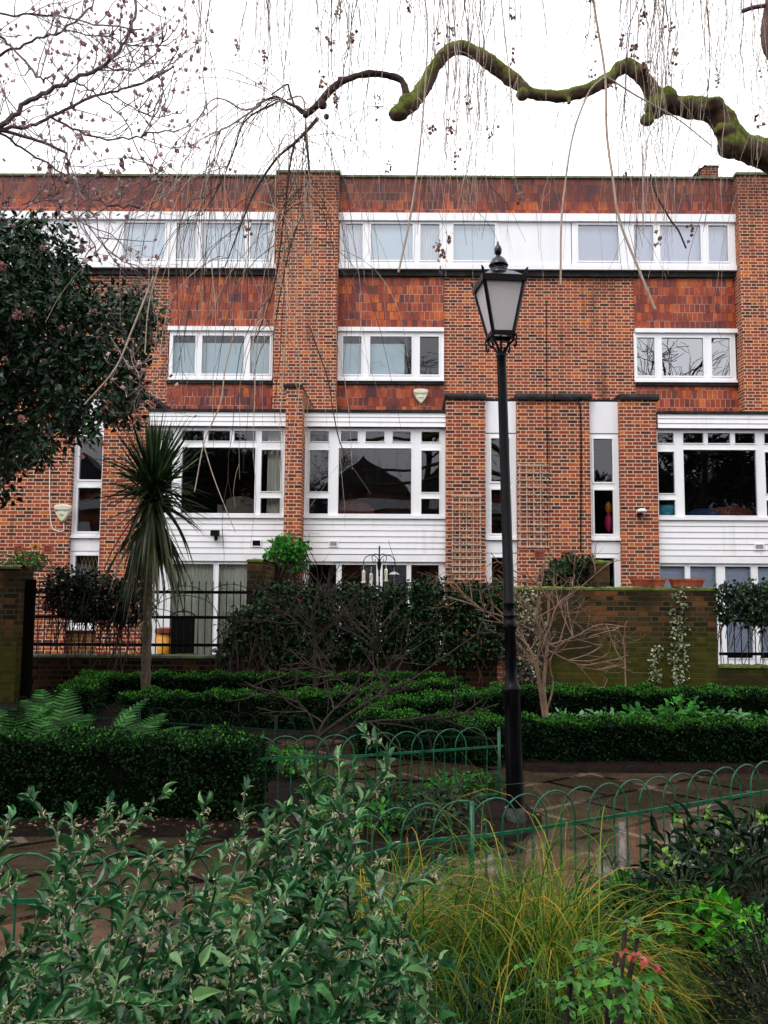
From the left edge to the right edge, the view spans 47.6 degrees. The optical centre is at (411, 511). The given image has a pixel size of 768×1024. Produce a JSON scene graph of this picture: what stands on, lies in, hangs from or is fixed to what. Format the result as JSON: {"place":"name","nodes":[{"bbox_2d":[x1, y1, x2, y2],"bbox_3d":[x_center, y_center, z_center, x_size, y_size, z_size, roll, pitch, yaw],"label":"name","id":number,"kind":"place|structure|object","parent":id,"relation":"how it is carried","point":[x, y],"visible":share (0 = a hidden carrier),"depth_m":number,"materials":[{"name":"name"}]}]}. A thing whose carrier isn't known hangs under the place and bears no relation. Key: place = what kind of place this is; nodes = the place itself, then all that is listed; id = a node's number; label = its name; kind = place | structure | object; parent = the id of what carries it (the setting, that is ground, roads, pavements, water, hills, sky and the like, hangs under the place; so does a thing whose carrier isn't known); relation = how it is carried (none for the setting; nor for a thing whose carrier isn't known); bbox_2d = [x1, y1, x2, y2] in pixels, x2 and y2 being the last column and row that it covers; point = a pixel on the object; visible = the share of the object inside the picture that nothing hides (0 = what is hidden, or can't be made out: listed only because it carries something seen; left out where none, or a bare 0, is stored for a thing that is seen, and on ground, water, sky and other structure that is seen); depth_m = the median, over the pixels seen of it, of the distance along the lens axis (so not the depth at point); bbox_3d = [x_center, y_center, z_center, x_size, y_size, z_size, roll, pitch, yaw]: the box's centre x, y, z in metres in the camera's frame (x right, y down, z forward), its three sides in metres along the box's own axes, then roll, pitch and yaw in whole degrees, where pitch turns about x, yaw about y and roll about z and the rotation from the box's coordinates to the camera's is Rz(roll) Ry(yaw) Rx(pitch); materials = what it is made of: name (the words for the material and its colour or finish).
{"place":"outdoors","nodes":[
{"label":"outdoors","id":0,"kind":"place"},
{"bbox_2d":[0,173,98,565],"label":"terraced house","id":1,"kind":"structure","parent":0,"point":[18,524],"depth_m":18.02,"materials":[{"name":"brick"}]},
{"bbox_2d":[33,170,324,654],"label":"terraced house","id":2,"kind":"structure","parent":0,"point":[72,477],"depth_m":20.09,"materials":[{"name":"brick"}]},
{"bbox_2d":[70,432,103,537],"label":"stair window","id":3,"kind":"structure","parent":2,"relation":"in","point":[78,483],"depth_m":17.98,"materials":[{"name":"white paint"}]},
{"bbox_2d":[124,224,164,258],"bbox_3d":[-6.267,-6.333,20.576,1.089,0.975,0.006,0,-6,0],"label":"roller blind","id":4,"kind":"object","parent":2,"relation":"attached to","point":[137,229],"visible":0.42,"depth_m":20.58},
{"bbox_2d":[173,343,194,372],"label":"roller blind","id":5,"kind":"object","parent":2,"relation":"attached to","point":[185,365],"visible":0.67,"depth_m":20.41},
{"bbox_2d":[171,564,213,654],"bbox_3d":[-4.560,1.994,17.962,1.006,1.895,0.084,0,-6,0],"label":"curtain","id":6,"kind":"object","parent":2,"relation":"hanging from","point":[202,573],"visible":0.37,"depth_m":17.98,"materials":[{"name":"fabric"}]},
{"bbox_2d":[120,220,275,262],"bbox_3d":[-5.006,-6.318,20.413,3.619,1.050,0.098,0,-6,0],"label":"window","id":7,"kind":"structure","parent":2,"relation":"in","point":[169,246],"depth_m":20.38,"materials":[{"name":"white paint"}]},
{"bbox_2d":[151,561,246,654],"bbox_3d":[-4.036,2.069,17.832,2.880,2.124,0.098,0,-6,0],"label":"patio door","id":8,"kind":"structure","parent":2,"relation":"in","point":[216,571],"depth_m":17.82,"materials":[{"name":"white paint"}]},
{"bbox_2d":[153,427,284,517],"bbox_3d":[-4.023,-0.821,18.049,2.880,1.898,0.150,0,-6,0],"label":"bay window","id":9,"kind":"structure","parent":2,"relation":"in","point":[260,445],"depth_m":18.08,"materials":[{"name":"white paint"}]},
{"bbox_2d":[167,331,272,380],"bbox_3d":[-4.419,-3.626,20.223,2.406,1.176,0.150,0,-6,0],"label":"window","id":10,"kind":"structure","parent":2,"relation":"in","point":[198,351],"depth_m":20.21,"materials":[{"name":"white paint"}]},
{"bbox_2d":[202,343,243,373],"bbox_3d":[-4.407,-3.559,20.406,1.080,0.818,0.006,0,-6,0],"label":"roller blind","id":11,"kind":"object","parent":2,"relation":"attached to","point":[232,362],"visible":0.67,"depth_m":20.41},
{"bbox_2d":[202,225,244,258],"bbox_3d":[-4.410,-6.324,20.576,1.101,0.975,0.006,0,-6,0],"label":"roller blind","id":12,"kind":"object","parent":2,"relation":"attached to","point":[239,246],"visible":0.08,"depth_m":20.58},
{"bbox_2d":[218,564,246,653],"bbox_3d":[-3.517,1.999,17.962,1.038,1.895,0.084,0,-6,0],"label":"curtain","id":13,"kind":"object","parent":2,"relation":"hanging from","point":[232,573],"visible":0.36,"depth_m":18.00,"materials":[{"name":"fabric"}]},
{"bbox_2d":[267,432,280,512],"bbox_3d":[-2.843,-0.808,18.318,0.366,1.823,0.096,0,-6,0],"label":"curtain","id":14,"kind":"object","parent":2,"relation":"hanging from","point":[273,472],"visible":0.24,"depth_m":18.31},
{"bbox_2d":[0,739,767,955],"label":"paving","id":15,"kind":"structure","parent":0,"point":[538,784],"depth_m":5.60,"materials":[{"name":"stone"}]},
{"bbox_2d":[0,770,312,837],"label":"flower bed","id":16,"kind":"object","parent":15,"relation":"on","point":[25,829],"visible":0.1,"depth_m":5.71,"materials":[{"name":"soil"}]},
{"bbox_2d":[0,0,236,417],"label":"magnolia tree","id":17,"kind":"object","parent":16,"relation":"on","point":[55,14],"visible":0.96,"depth_m":7.24,"materials":[{"name":"brown plant"}]},
{"bbox_2d":[0,721,275,822],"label":"box hedge","id":18,"kind":"object","parent":16,"relation":"on","point":[89,773],"visible":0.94,"depth_m":5.88,"materials":[{"name":"green plant"}]},
{"bbox_2d":[257,740,321,778],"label":"bedding plant","id":19,"kind":"object","parent":16,"relation":"on","point":[285,762],"visible":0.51,"depth_m":7.25,"materials":[{"name":"green plant"}]},
{"bbox_2d":[0,695,496,787],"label":"hoop fence","id":20,"kind":"object","parent":15,"relation":"on","point":[275,730],"visible":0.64,"depth_m":7.21,"materials":[{"name":"green metal"}]},
{"bbox_2d":[242,727,503,814],"bbox_3d":[-0.231,1.875,6.249,1.980,0.585,0.117,2,-6,-18],"label":"hoop fence","id":21,"kind":"object","parent":15,"relation":"on","point":[411,752],"visible":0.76,"depth_m":6.27,"materials":[{"name":"green metal"}]},
{"bbox_2d":[0,761,767,994],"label":"hoop fence","id":22,"kind":"object","parent":15,"relation":"on","point":[15,900],"visible":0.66,"depth_m":4.14,"materials":[{"name":"green metal"}]},
{"bbox_2d":[231,543,536,781],"bbox_3d":[-0.160,1.280,6.901,2.307,2.082,1.265,-1,-6,9],"label":"bare shrub","id":23,"kind":"object","parent":15,"relation":"on","point":[375,648],"visible":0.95,"depth_m":6.78,"materials":[{"name":"brown plant"}]},
{"bbox_2d":[262,801,541,898],"bbox_3d":[0.025,2.065,5.475,2.001,0.099,1.750,1,-6,-11],"label":"flower bed","id":24,"kind":"object","parent":15,"relation":"on","point":[496,809],"visible":0.35,"depth_m":5.49,"materials":[{"name":"soil"}]},
{"bbox_2d":[302,796,410,836],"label":"bedding plant","id":25,"kind":"object","parent":24,"relation":"on","point":[382,810],"visible":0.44,"depth_m":5.55,"materials":[{"name":"green plant"}]},
{"bbox_2d":[351,779,430,804],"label":"bedding plant","id":26,"kind":"object","parent":24,"relation":"on","point":[406,790],"visible":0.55,"depth_m":6.38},
{"bbox_2d":[372,800,468,840],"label":"bedding plant","id":27,"kind":"object","parent":24,"relation":"on","point":[433,815],"visible":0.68,"depth_m":5.55,"materials":[{"name":"green plant"}]},
{"bbox_2d":[405,781,485,808],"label":"bedding plant","id":28,"kind":"object","parent":24,"relation":"on","point":[455,792],"visible":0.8,"depth_m":6.24,"materials":[{"name":"green plant"}]},
{"bbox_2d":[470,241,528,822],"bbox_3d":[0.626,0.098,6.120,0.345,4.149,0.345,1,-6,-9],"label":"street lamp","id":29,"kind":"object","parent":24,"relation":"on","point":[498,288],"visible":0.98,"depth_m":6.12,"materials":[{"name":"black metal"}]},
{"bbox_2d":[496,760,767,773],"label":"flower bed","id":30,"kind":"object","parent":15,"relation":"on","point":[550,766],"visible":0.06,"depth_m":7.79,"materials":[{"name":"soil"}]},
{"bbox_2d":[418,516,645,716],"bbox_3d":[1.347,1.119,9.624,2.432,2.232,1.494,-1,-6,14],"label":"bare shrub","id":31,"kind":"object","parent":30,"relation":"on","point":[543,698],"visible":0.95,"depth_m":9.50,"materials":[{"name":"brown plant"}]},
{"bbox_2d":[344,680,767,746],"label":"box hedge","id":32,"kind":"object","parent":30,"relation":"on","point":[746,699],"visible":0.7,"depth_m":10.14,"materials":[{"name":"green plant"}]},
{"bbox_2d":[351,707,767,765],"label":"box hedge","id":33,"kind":"object","parent":30,"relation":"on","point":[678,738],"visible":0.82,"depth_m":8.05,"materials":[{"name":"green plant"}]},
{"bbox_2d":[646,693,716,722],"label":"perennial","id":34,"kind":"object","parent":30,"relation":"on","point":[678,700],"visible":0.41,"depth_m":8.91,"materials":[{"name":"green plant"}]},
{"bbox_2d":[0,0,767,176],"label":"sky","id":35,"kind":"structure","parent":0,"point":[590,159],"materials":[{"name":"white"}]},
{"bbox_2d":[423,768,496,796],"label":"bedding plant","id":36,"kind":"object","parent":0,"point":[449,782],"visible":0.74,"depth_m":6.72,"materials":[{"name":"green plant"}]},
{"label":"ground","id":37,"kind":"structure","parent":0,"visible":0},
{"bbox_2d":[0,565,34,701],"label":"brick pillar","id":38,"kind":"structure","parent":37,"relation":"on","point":[13,578],"depth_m":12.22,"materials":[{"name":"brick"}]},
{"bbox_2d":[20,580,37,698],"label":"garden gate","id":39,"kind":"structure","parent":38,"relation":"attached to","point":[26,681],"depth_m":12.36,"materials":[{"name":"metal"}]},
{"bbox_2d":[2,544,71,572],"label":"shrub","id":40,"kind":"object","parent":38,"relation":"on","point":[35,563],"visible":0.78,"depth_m":12.56,"materials":[{"name":"green plant"}]},
{"bbox_2d":[0,197,175,508],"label":"camellia tree","id":41,"kind":"object","parent":37,"relation":"on","point":[54,375],"visible":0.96,"depth_m":8.87,"materials":[{"name":"green plant"}]},
{"bbox_2d":[0,698,354,739],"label":"flower bed","id":42,"kind":"object","parent":37,"relation":"on","point":[337,728],"visible":0.02,"depth_m":9.90,"materials":[{"name":"soil"}]},
{"bbox_2d":[0,704,56,735],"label":"fern","id":43,"kind":"object","parent":42,"relation":"on","point":[14,722],"visible":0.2,"depth_m":7.15,"materials":[{"name":"green plant"}]},
{"bbox_2d":[19,689,96,737],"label":"fern","id":44,"kind":"object","parent":42,"relation":"on","point":[63,715],"visible":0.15,"depth_m":7.77,"materials":[{"name":"green plant"}]},
{"bbox_2d":[85,409,217,694],"bbox_3d":[-3.283,0.647,10.993,1.781,4.031,1.836,0,-6,0],"label":"cordyline palm","id":45,"kind":"object","parent":42,"relation":"on","point":[151,546],"visible":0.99,"depth_m":10.91,"materials":[{"name":"green plant"}]},
{"bbox_2d":[52,666,448,724],"bbox_3d":[-1.928,2.396,11.463,5.161,0.590,2.417,1,-6,-8],"label":"box hedge","id":46,"kind":"object","parent":42,"relation":"on","point":[92,687],"visible":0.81,"depth_m":11.98,"materials":[{"name":"green plant"}]},
{"bbox_2d":[212,593,293,677],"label":"shrub","id":47,"kind":"object","parent":42,"relation":"on","point":[246,633],"visible":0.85,"depth_m":12.69,"materials":[{"name":"green plant"}]},
{"bbox_2d":[112,675,466,729],"bbox_3d":[-1.170,2.322,10.508,4.589,0.537,1.430,3,-6,-26],"label":"box hedge","id":48,"kind":"object","parent":42,"relation":"on","point":[314,703],"visible":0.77,"depth_m":9.87,"materials":[{"name":"green plant"}]},
{"bbox_2d":[220,533,391,687],"bbox_3d":[-1.258,1.218,10.549,2.012,1.876,1.095,-1,-6,12],"label":"young tree","id":49,"kind":"object","parent":42,"relation":"on","point":[322,594],"visible":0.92,"depth_m":10.51,"materials":[{"name":"brown plant"}]},
{"bbox_2d":[170,609,194,653],"bbox_3d":[-3.747,2.263,14.029,0.480,1.398,0.470,0,-6,0],"label":"garden chair","id":50,"kind":"object","parent":37,"relation":"on","point":[180,634],"visible":0.39,"depth_m":14.25,"materials":[{"name":"black metal"}]},
{"bbox_2d":[31,653,496,697],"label":"wall","id":51,"kind":"structure","parent":37,"relation":"on","point":[50,671],"depth_m":12.93,"materials":[{"name":"brick"}]},
{"bbox_2d":[34,580,495,655],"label":"railings","id":52,"kind":"object","parent":51,"relation":"on","point":[184,617],"visible":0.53,"depth_m":13.09,"materials":[{"name":"black metal"}]},
{"bbox_2d":[36,562,161,675],"bbox_3d":[-4.614,1.610,12.830,1.968,1.758,0.783,0,-6,0],"label":"ivy","id":53,"kind":"object","parent":52,"relation":"attached to","point":[77,584],"visible":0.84,"depth_m":12.75,"materials":[{"name":"green plant"}]},
{"bbox_2d":[218,574,504,683],"bbox_3d":[-0.663,1.716,12.954,4.365,1.616,0.689,0,-6,0],"label":"ivy","id":54,"kind":"object","parent":52,"relation":"attached to","point":[466,651],"visible":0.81,"depth_m":12.83,"materials":[{"name":"green plant"}]},
{"bbox_2d":[246,558,296,653],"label":"garden wall","id":55,"kind":"structure","parent":37,"relation":"on","point":[263,570],"depth_m":13.35,"materials":[{"name":"brick"}]},
{"bbox_2d":[262,531,320,608],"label":"shrub","id":56,"kind":"object","parent":55,"relation":"on","point":[282,554],"visible":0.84,"depth_m":14.70,"materials":[{"name":"green plant"}]},
{"bbox_2d":[0,869,767,1023],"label":"flower bed","id":57,"kind":"object","parent":37,"relation":"on","point":[68,977],"visible":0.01,"depth_m":3.51,"materials":[{"name":"soil"}]},
{"bbox_2d":[0,774,285,1023],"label":"sweet box shrub","id":58,"kind":"object","parent":57,"relation":"on","point":[98,1000],"visible":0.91,"depth_m":1.96,"materials":[{"name":"green plant"}]},
{"bbox_2d":[129,721,463,1023],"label":"sweet box shrub","id":59,"kind":"object","parent":57,"relation":"on","point":[301,971],"visible":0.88,"depth_m":1.99,"materials":[{"name":"green plant"}]},
{"bbox_2d":[45,0,767,604],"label":"weeping tree","id":60,"kind":"object","parent":57,"relation":"on","point":[733,136],"visible":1,"depth_m":4.99,"materials":[{"name":"brown plant"}]},
{"bbox_2d":[147,763,767,1023],"bbox_3d":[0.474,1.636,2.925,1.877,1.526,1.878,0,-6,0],"label":"ornamental grass","id":61,"kind":"object","parent":57,"relation":"on","point":[551,927],"depth_m":2.88,"materials":[{"name":"green plant"}]},
{"bbox_2d":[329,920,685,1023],"bbox_3d":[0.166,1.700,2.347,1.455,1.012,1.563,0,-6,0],"label":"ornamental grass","id":62,"kind":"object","parent":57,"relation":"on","point":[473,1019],"depth_m":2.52,"materials":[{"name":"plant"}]},
{"bbox_2d":[432,949,604,1023],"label":"leafy plant","id":63,"kind":"object","parent":57,"relation":"on","point":[492,984],"visible":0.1,"depth_m":2.75,"materials":[{"name":"green plant"}]},
{"bbox_2d":[504,916,674,1023],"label":"rose bush","id":64,"kind":"object","parent":57,"relation":"on","point":[614,1014],"visible":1,"depth_m":1.81,"materials":[{"name":"green plant"}]},
{"bbox_2d":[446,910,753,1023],"bbox_3d":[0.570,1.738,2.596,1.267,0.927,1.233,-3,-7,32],"label":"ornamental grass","id":65,"kind":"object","parent":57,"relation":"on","point":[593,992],"depth_m":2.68,"materials":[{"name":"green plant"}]},
{"bbox_2d":[549,910,705,1008],"bbox_3d":[0.693,1.658,3.147,0.681,0.403,0.534,0,-6,0],"label":"leafy plant","id":66,"kind":"object","parent":57,"relation":"on","point":[629,917],"visible":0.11,"depth_m":3.15,"materials":[{"name":"green plant"}]},
{"bbox_2d":[542,821,759,966],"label":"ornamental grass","id":67,"kind":"object","parent":57,"relation":"on","point":[602,888],"depth_m":3.92,"materials":[{"name":"plant"}]},
{"bbox_2d":[606,845,741,953],"bbox_3d":[1.179,1.680,3.850,0.611,0.501,0.535,0,-6,0],"label":"hellebore","id":68,"kind":"object","parent":57,"relation":"on","point":[684,858],"visible":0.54,"depth_m":3.82,"materials":[{"name":"green plant"}]},
{"bbox_2d":[630,800,767,908],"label":"hellebore","id":69,"kind":"object","parent":57,"relation":"on","point":[682,843],"visible":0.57,"depth_m":4.19,"materials":[{"name":"green plant"}]},
{"bbox_2d":[660,884,764,964],"bbox_3d":[1.283,1.752,3.713,0.453,0.331,0.470,0,-6,0],"label":"geranium","id":70,"kind":"object","parent":57,"relation":"on","point":[721,896],"visible":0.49,"depth_m":3.67,"materials":[{"name":"green plant"}]},
{"bbox_2d":[674,799,767,912],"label":"hellebore","id":71,"kind":"object","parent":57,"relation":"on","point":[746,819],"visible":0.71,"depth_m":4.05,"materials":[{"name":"green plant"}]},
{"bbox_2d":[697,888,767,1023],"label":"evergreen shrub","id":72,"kind":"object","parent":57,"relation":"on","point":[762,984],"visible":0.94,"depth_m":2.68,"materials":[{"name":"green plant"}]},
{"bbox_2d":[699,901,767,971],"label":"geranium","id":73,"kind":"object","parent":57,"relation":"on","point":[731,943],"visible":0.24,"depth_m":3.58,"materials":[{"name":"green plant"}]},
{"bbox_2d":[283,170,554,655],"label":"terraced house","id":74,"kind":"structure","parent":37,"relation":"on","point":[429,461],"depth_m":20.14,"materials":[{"name":"brick"}]},
{"bbox_2d":[343,344,360,373],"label":"roller blind","id":75,"kind":"object","parent":74,"relation":"attached to","point":[353,359],"visible":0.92,"depth_m":20.41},
{"bbox_2d":[344,225,362,259],"bbox_3d":[-1.355,-6.310,20.576,0.532,0.975,0.037,0,-6,0],"label":"net curtain","id":76,"kind":"object","parent":74,"relation":"hanging from","point":[357,232],"visible":0.54,"depth_m":20.58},
{"bbox_2d":[303,562,444,654],"bbox_3d":[-0.763,2.084,17.832,2.923,2.124,0.098,0,-6,0],"label":"patio door","id":77,"kind":"structure","parent":74,"relation":"in","point":[441,564],"depth_m":17.89,"materials":[{"name":"white paint"}]},
{"bbox_2d":[303,428,445,518],"bbox_3d":[-0.749,-0.806,18.049,2.923,1.898,0.150,0,-6,0],"label":"bay window","id":78,"kind":"structure","parent":74,"relation":"in","point":[416,446],"depth_m":18.07,"materials":[{"name":"white paint"}]},
{"bbox_2d":[370,344,404,373],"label":"roller blind","id":79,"kind":"object","parent":74,"relation":"attached to","point":[394,354],"visible":0.75,"depth_m":20.41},
{"bbox_2d":[337,332,443,381],"bbox_3d":[-0.471,-3.608,20.223,2.466,1.176,0.150,0,-6,0],"label":"window","id":80,"kind":"structure","parent":74,"relation":"in","point":[365,375],"depth_m":20.21,"materials":[{"name":"white paint"}]},
{"bbox_2d":[371,225,412,259],"bbox_3d":[-0.460,-6.306,20.576,1.089,0.975,0.006,0,-6,0],"label":"roller blind","id":81,"kind":"object","parent":74,"relation":"attached to","point":[389,238],"visible":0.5,"depth_m":20.58,"materials":[{"name":"fabric"}]},
{"bbox_2d":[339,221,499,263],"bbox_3d":[0.205,-6.294,20.413,3.764,1.050,0.098,0,-6,0],"label":"window","id":82,"kind":"structure","parent":74,"relation":"in","point":[416,237],"depth_m":20.38,"materials":[{"name":"white paint"}]},
{"bbox_2d":[420,226,438,259],"bbox_3d":[0.442,-6.301,20.576,0.544,0.975,0.037,0,-6,0],"label":"net curtain","id":83,"kind":"object","parent":74,"relation":"hanging from","point":[429,236],"visible":0.55,"depth_m":20.58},
{"bbox_2d":[451,494,481,580],"bbox_3d":[1.127,0.517,17.723,0.626,1.758,0.032,0,-6,0],"label":"trellis","id":84,"kind":"object","parent":74,"relation":"attached to","point":[466,530],"visible":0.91,"depth_m":17.72,"materials":[{"name":"brown wood"}]},
{"bbox_2d":[453,226,494,259],"bbox_3d":[1.476,-6.296,20.576,1.089,0.975,0.006,0,-6,0],"label":"roller blind","id":85,"kind":"object","parent":74,"relation":"attached to","point":[482,249],"visible":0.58,"depth_m":20.58,"materials":[{"name":"fabric"}]},
{"bbox_2d":[485,434,516,539],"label":"stair window","id":86,"kind":"structure","parent":74,"relation":"in","point":[490,485],"depth_m":17.99,"materials":[{"name":"white paint"}]},
{"bbox_2d":[518,464,549,548],"bbox_3d":[2.507,-0.125,17.786,0.630,1.739,0.032,0,-6,0],"label":"trellis","id":87,"kind":"object","parent":74,"relation":"attached to","point":[533,509],"visible":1,"depth_m":17.76,"materials":[{"name":"brown wood"}]},
{"bbox_2d":[568,560,609,587],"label":"garden wall","id":88,"kind":"structure","parent":37,"relation":"on","point":[601,578],"depth_m":13.34,"materials":[{"name":"brick"}]},
{"bbox_2d":[537,551,600,586],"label":"shrub","id":89,"kind":"object","parent":88,"relation":"on","point":[560,564],"visible":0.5,"depth_m":13.69,"materials":[{"name":"green plant"}]},
{"bbox_2d":[514,586,718,693],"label":"garden wall","id":90,"kind":"structure","parent":37,"relation":"on","point":[641,611],"depth_m":12.99,"materials":[{"name":"brick"}]},
{"bbox_2d":[490,585,556,685],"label":"ivy","id":91,"kind":"object","parent":90,"relation":"attached to","point":[520,668],"visible":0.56,"depth_m":12.76,"materials":[{"name":"green plant"}]},
{"bbox_2d":[667,585,690,685],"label":"ivy","id":92,"kind":"object","parent":90,"relation":"attached to","point":[675,674],"visible":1,"depth_m":12.91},
{"bbox_2d":[538,172,767,664],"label":"terraced house","id":93,"kind":"structure","parent":37,"relation":"on","point":[669,396],"depth_m":20.19,"materials":[{"name":"brick"}]},
{"bbox_2d":[578,226,617,260],"bbox_3d":[4.393,-6.283,20.576,1.065,0.975,0.006,0,-6,0],"label":"roller blind","id":94,"kind":"object","parent":93,"relation":"attached to","point":[591,241],"visible":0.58,"depth_m":20.58,"materials":[{"name":"fabric"}]},
{"bbox_2d":[590,434,620,540],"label":"stair window","id":95,"kind":"structure","parent":93,"relation":"in","point":[613,486],"depth_m":17.99,"materials":[{"name":"white paint"}]},
{"bbox_2d":[571,222,735,264],"bbox_3d":[5.683,-6.268,20.413,3.838,1.050,0.098,0,-6,0],"label":"window","id":96,"kind":"structure","parent":93,"relation":"in","point":[730,231],"depth_m":20.38,"materials":[{"name":"white paint"}]},
{"bbox_2d":[660,227,699,260],"bbox_3d":[6.324,-6.274,20.576,1.053,0.975,0.006,0,-6,0],"label":"roller blind","id":97,"kind":"object","parent":93,"relation":"attached to","point":[678,250],"visible":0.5,"depth_m":20.58,"materials":[{"name":"fabric"}]},
{"bbox_2d":[633,333,737,382],"bbox_3d":[6.362,-3.576,20.223,2.359,1.176,0.150,0,-6,0],"label":"window","id":98,"kind":"structure","parent":93,"relation":"in","point":[658,377],"depth_m":20.21,"materials":[{"name":"white paint"}]},
{"bbox_2d":[657,429,767,520],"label":"bay window","id":99,"kind":"structure","parent":93,"relation":"in","point":[677,446],"depth_m":18.07,"materials":[{"name":"white paint"}]},
{"bbox_2d":[660,563,767,664],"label":"patio door","id":100,"kind":"structure","parent":93,"relation":"in","point":[719,567],"depth_m":17.87,"materials":[{"name":"white paint"}]},
{"bbox_2d":[708,227,726,260],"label":"roller blind","id":101,"kind":"object","parent":93,"relation":"attached to","point":[717,234],"visible":0.58,"depth_m":20.58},
{"bbox_2d":[725,568,751,651],"bbox_3d":[6.755,2.046,17.942,0.626,1.793,0.006,0,-6,0],"label":"roller blind","id":102,"kind":"object","parent":93,"relation":"attached to","point":[737,574],"visible":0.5,"depth_m":17.91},
{"bbox_2d":[718,663,767,693],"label":"wall","id":103,"kind":"structure","parent":37,"relation":"on","point":[743,675],"depth_m":12.92,"materials":[{"name":"brick"}]},
{"bbox_2d":[718,586,767,664],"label":"railings","id":104,"kind":"object","parent":103,"relation":"on","point":[734,653],"visible":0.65,"depth_m":13.06,"materials":[{"name":"black metal"}]},
{"bbox_2d":[708,576,767,672],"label":"hedge","id":105,"kind":"object","parent":104,"relation":"attached to","point":[751,610],"visible":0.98,"depth_m":12.99,"materials":[{"name":"green plant"}]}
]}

